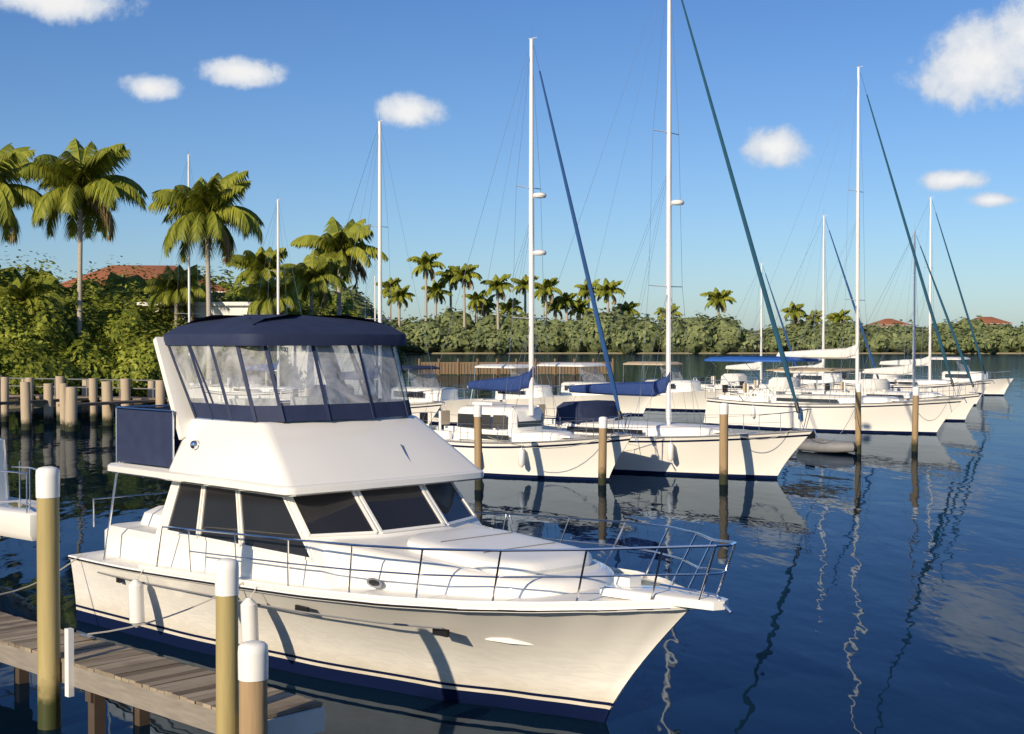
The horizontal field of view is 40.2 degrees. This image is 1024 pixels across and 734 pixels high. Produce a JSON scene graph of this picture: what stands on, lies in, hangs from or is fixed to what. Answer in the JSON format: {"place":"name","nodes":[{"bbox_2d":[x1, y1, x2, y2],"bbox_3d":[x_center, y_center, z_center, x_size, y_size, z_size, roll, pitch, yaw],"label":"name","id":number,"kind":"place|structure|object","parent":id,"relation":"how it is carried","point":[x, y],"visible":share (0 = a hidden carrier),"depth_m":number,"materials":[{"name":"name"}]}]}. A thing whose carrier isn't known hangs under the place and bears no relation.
{"place":"outdoors","nodes":[
{"label":"outdoors","id":0,"kind":"place"},
{"bbox_2d":[0,138,852,385],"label":"palm","id":1,"kind":"object","parent":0,"point":[102,163],"depth_m":102.87,"materials":[{"name":"green plant"}]},
{"bbox_2d":[0,354,1023,733],"bbox_3d":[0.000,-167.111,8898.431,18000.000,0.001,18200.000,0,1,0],"label":"water","id":2,"kind":"structure","parent":0,"point":[876,586],"depth_m":27.58,"materials":[{"name":"blue liquid"}]},
{"bbox_2d":[0,381,0,426],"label":"shore piling","id":3,"kind":"object","parent":2,"relation":"on","point":[0,405],"visible":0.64,"depth_m":72.17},
{"bbox_2d":[1,377,8,421],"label":"piling","id":4,"kind":"object","parent":2,"relation":"on","point":[4,397],"visible":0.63,"depth_m":77.10,"materials":[{"name":"beige wood"}]},
{"bbox_2d":[0,438,36,540],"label":"neighbour yacht","id":5,"kind":"object","parent":2,"relation":"on","point":[18,518],"visible":0.77,"depth_m":25.67,"materials":[{"name":"blue paint"}]},
{"bbox_2d":[20,382,31,429],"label":"piling","id":6,"kind":"object","parent":2,"relation":"on","point":[25,403],"visible":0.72,"depth_m":69.83,"materials":[{"name":"beige wood"}]},
{"bbox_2d":[26,377,33,418],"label":"piling","id":7,"kind":"object","parent":2,"relation":"on","point":[29,379],"visible":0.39,"depth_m":79.53,"materials":[{"name":"beige wood"}]},
{"bbox_2d":[35,466,60,729],"bbox_3d":[-5.376,3.170,16.251,0.272,4.035,0.272,0,1,0],"label":"piling","id":8,"kind":"object","parent":2,"relation":"in","point":[47,480],"visible":1,"depth_m":16.14,"materials":[{"name":"white wood"}]},
{"bbox_2d":[43,383,53,423],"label":"piling","id":9,"kind":"object","parent":2,"relation":"on","point":[48,406],"visible":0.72,"depth_m":74.89,"materials":[{"name":"beige wood"}]},
{"bbox_2d":[55,376,64,419],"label":"piling","id":10,"kind":"object","parent":2,"relation":"on","point":[59,379],"visible":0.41,"depth_m":78.34,"materials":[{"name":"beige wood"}]},
{"bbox_2d":[59,383,67,429],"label":"piling","id":11,"kind":"object","parent":2,"relation":"on","point":[62,392],"visible":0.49,"depth_m":69.87,"materials":[{"name":"beige wood"}]},
{"bbox_2d":[65,387,76,431],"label":"piling","id":12,"kind":"object","parent":2,"relation":"on","point":[71,411],"visible":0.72,"depth_m":68.81,"materials":[{"name":"beige wood"}]},
{"bbox_2d":[82,380,88,418],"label":"piling","id":13,"kind":"object","parent":2,"relation":"on","point":[85,412],"visible":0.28,"depth_m":80.10,"materials":[{"name":"beige wood"}]},
{"bbox_2d":[89,378,97,421],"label":"piling","id":14,"kind":"object","parent":2,"relation":"on","point":[93,410],"visible":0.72,"depth_m":77.31,"materials":[{"name":"beige wood"}]},
{"bbox_2d":[0,378,202,406],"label":"shore dock","id":15,"kind":"object","parent":2,"relation":"in","point":[38,398],"visible":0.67,"depth_m":76.20,"materials":[{"name":"brown wood"}]},
{"bbox_2d":[101,381,113,425],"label":"piling","id":16,"kind":"object","parent":2,"relation":"on","point":[107,410],"visible":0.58,"depth_m":73.52,"materials":[{"name":"beige wood"}]},
{"bbox_2d":[120,378,130,405],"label":"piling","id":17,"kind":"object","parent":2,"relation":"on","point":[125,388],"visible":0.35,"depth_m":76.21,"materials":[{"name":"beige wood"}]},
{"bbox_2d":[147,381,155,404],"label":"piling","id":18,"kind":"object","parent":2,"relation":"on","point":[150,391],"visible":0.11,"depth_m":78.01,"materials":[{"name":"beige wood"}]},
{"bbox_2d":[155,380,164,406],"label":"piling","id":19,"kind":"object","parent":2,"relation":"on","point":[160,392],"visible":0.39,"depth_m":75.16,"materials":[{"name":"beige wood"}]},
{"bbox_2d":[0,612,324,733],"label":"finger pier","id":20,"kind":"structure","parent":2,"relation":"in","point":[143,684],"depth_m":15.64,"materials":[{"name":"brown wood"}]},
{"bbox_2d":[145,148,228,397],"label":"sailboat","id":21,"kind":"object","parent":2,"relation":"on","point":[198,391],"visible":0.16,"depth_m":99.80,"materials":[{"name":"blue paint"}]},
{"bbox_2d":[215,558,238,733],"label":"piling","id":22,"kind":"object","parent":2,"relation":"in","point":[227,594],"visible":0.99,"depth_m":13.73,"materials":[{"name":"white wood"}]},
{"bbox_2d":[238,640,268,733],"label":"piling","id":23,"kind":"object","parent":2,"relation":"in","point":[252,679],"visible":1,"depth_m":13.25,"materials":[{"name":"brown wood"}]},
{"bbox_2d":[202,199,316,402],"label":"sailboat","id":24,"kind":"object","parent":2,"relation":"on","point":[234,380],"visible":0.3,"depth_m":90.12,"materials":[{"name":"blue paint"}]},
{"bbox_2d":[269,113,445,425],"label":"sailboat","id":25,"kind":"object","parent":2,"relation":"on","point":[432,406],"visible":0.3,"depth_m":69.91,"materials":[{"name":"blue paint"}]},
{"bbox_2d":[0,314,735,722],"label":"motor yacht","id":26,"kind":"object","parent":2,"relation":"on","point":[352,534],"visible":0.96,"depth_m":18.77,"materials":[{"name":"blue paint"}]},
{"bbox_2d":[371,365,482,423],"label":"cruiser","id":27,"kind":"object","parent":2,"relation":"on","point":[450,399],"visible":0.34,"depth_m":75.68,"materials":[{"name":"blue paint"}]},
{"bbox_2d":[473,405,482,489],"bbox_3d":[-1.011,2.912,42.056,0.293,3.555,0.244,-1,2,-45],"label":"piling","id":28,"kind":"object","parent":2,"relation":"on","point":[478,439],"visible":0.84,"depth_m":41.95,"materials":[{"name":"brown wood"}]},
{"bbox_2d":[418,359,613,374],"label":"timber bulkhead","id":29,"kind":"object","parent":2,"relation":"in","point":[456,367],"visible":0.74,"depth_m":180.70,"materials":[{"name":"brown wood"}]},
{"bbox_2d":[474,364,575,418],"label":"cruiser","id":30,"kind":"object","parent":2,"relation":"on","point":[547,397],"visible":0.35,"depth_m":79.85,"materials":[{"name":"blue paint"}]},
{"bbox_2d":[416,26,636,480],"bbox_3d":[0.058,-3.636,47.216,10.299,15.450,3.590,1,2,44],"label":"sailboat","id":31,"kind":"object","parent":2,"relation":"on","point":[523,425],"visible":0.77,"depth_m":46.25,"materials":[{"name":"blue paint"}]},
{"bbox_2d":[537,362,650,414],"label":"cruiser","id":32,"kind":"object","parent":2,"relation":"on","point":[628,404],"visible":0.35,"depth_m":84.75,"materials":[{"name":"blue paint"}]},
{"bbox_2d":[598,417,606,484],"bbox_3d":[2.809,3.100,43.462,0.307,3.125,0.264,1,2,45],"label":"piling","id":33,"kind":"object","parent":2,"relation":"on","point":[602,461],"visible":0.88,"depth_m":43.34,"materials":[{"name":"brown wood"}]},
{"bbox_2d":[482,398,948,448],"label":"mooring ropes","id":34,"kind":"object","parent":33,"relation":"attached to","point":[728,430],"visible":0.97,"depth_m":43.97,"materials":[{"name":"fabric"}]},
{"bbox_2d":[517,0,817,478],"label":"sailboat","id":35,"kind":"object","parent":2,"relation":"on","point":[668,447],"visible":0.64,"depth_m":46.98,"materials":[{"name":"blue paint"}]},
{"bbox_2d":[623,361,724,410],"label":"cruiser","id":36,"kind":"object","parent":2,"relation":"on","point":[678,398],"visible":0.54,"depth_m":89.35,"materials":[{"name":"blue paint"}]},
{"bbox_2d":[719,403,728,484],"bbox_3d":[6.600,2.886,43.654,0.294,3.545,0.325,0,1,0],"label":"piling","id":37,"kind":"object","parent":2,"relation":"on","point":[723,441],"visible":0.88,"depth_m":43.53,"materials":[{"name":"brown wood"}]},
{"bbox_2d":[693,257,808,394],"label":"sailboat","id":38,"kind":"object","parent":2,"relation":"on","point":[742,376],"visible":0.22,"depth_m":99.25,"materials":[{"name":"blue paint"}]},
{"bbox_2d":[731,215,878,395],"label":"sailboat","id":39,"kind":"object","parent":2,"relation":"on","point":[782,386],"visible":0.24,"depth_m":84.83,"materials":[{"name":"blue paint"}]},
{"bbox_2d":[773,359,861,388],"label":"cruiser","id":40,"kind":"object","parent":2,"relation":"on","point":[814,381],"visible":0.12,"depth_m":109.79,"materials":[{"name":"blue paint"}]},
{"bbox_2d":[797,432,855,452],"bbox_3d":[12.779,3.033,56.168,1.660,0.730,2.780,-1,1,-28],"label":"inflatable dinghy","id":41,"kind":"object","parent":2,"relation":"on","point":[833,446],"visible":0.93,"depth_m":55.52,"materials":[{"name":"grey rubber"}]},
{"bbox_2d":[703,58,966,433],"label":"sailboat","id":42,"kind":"object","parent":2,"relation":"on","point":[879,414],"visible":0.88,"depth_m":69.42,"materials":[{"name":"blue paint"}]},
{"bbox_2d":[855,383,860,453],"bbox_3d":[13.687,2.531,55.350,0.244,3.805,0.297,1,2,45],"label":"piling","id":43,"kind":"object","parent":2,"relation":"on","point":[858,417],"visible":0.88,"depth_m":55.24,"materials":[{"name":"brown wood"}]},
{"bbox_2d":[817,224,983,420],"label":"sailboat","id":44,"kind":"object","parent":2,"relation":"on","point":[960,411],"visible":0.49,"depth_m":79.41,"materials":[{"name":"blue paint"}]},
{"bbox_2d":[833,198,994,404],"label":"sailboat","id":45,"kind":"object","parent":2,"relation":"on","point":[895,381],"visible":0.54,"depth_m":98.31,"materials":[{"name":"blue paint"}]},
{"bbox_2d":[911,387,918,450],"bbox_3d":[16.312,2.601,56.653,0.315,3.615,0.265,1,2,45],"label":"piling","id":46,"kind":"object","parent":2,"relation":"on","point":[915,414],"visible":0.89,"depth_m":56.54,"materials":[{"name":"brown wood"}]},
{"bbox_2d":[922,357,1013,394],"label":"cruiser","id":47,"kind":"object","parent":2,"relation":"on","point":[999,387],"visible":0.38,"depth_m":114.36,"materials":[{"name":"blue paint"}]},
{"bbox_2d":[0,0,1023,330],"label":"sky","id":48,"kind":"structure","parent":0,"point":[291,94],"materials":[{"name":"blue"}]},
{"bbox_2d":[9,352,1023,408],"bbox_3d":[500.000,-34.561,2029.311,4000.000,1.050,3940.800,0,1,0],"label":"seawall","id":49,"kind":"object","parent":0,"point":[36,405],"depth_m":453.97,"materials":[{"name":"grey concrete"}]},
{"bbox_2d":[61,265,228,301],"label":"shore house","id":50,"kind":"structure","parent":49,"relation":"on","point":[149,275],"depth_m":135.02,"materials":[{"name":"tile"}]},
{"bbox_2d":[0,246,405,393],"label":"shore bushes","id":51,"kind":"object","parent":49,"relation":"on","point":[48,362],"visible":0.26,"depth_m":99.64,"materials":[{"name":"green plant"}]},
{"bbox_2d":[126,276,377,394],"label":"marina office","id":52,"kind":"structure","parent":49,"relation":"on","point":[227,308],"depth_m":109.63,"materials":[{"name":"white paint"}]},
{"bbox_2d":[0,265,1023,400],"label":"trees","id":53,"kind":"object","parent":49,"relation":"on","point":[694,347],"visible":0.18,"depth_m":451.32,"materials":[{"name":"green plant"}]},
{"bbox_2d":[329,279,1023,350],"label":"treeline","id":54,"kind":"object","parent":49,"relation":"on","point":[946,342],"visible":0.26,"depth_m":452.46,"materials":[{"name":"green plant"}]},
{"bbox_2d":[868,319,909,327],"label":"building","id":55,"kind":"structure","parent":49,"relation":"on","point":[887,322],"depth_m":474.24,"materials":[{"name":"tile"}]},
{"bbox_2d":[971,317,1013,325],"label":"building","id":56,"kind":"structure","parent":49,"relation":"on","point":[986,320],"depth_m":472.66,"materials":[{"name":"tile"}]}
]}

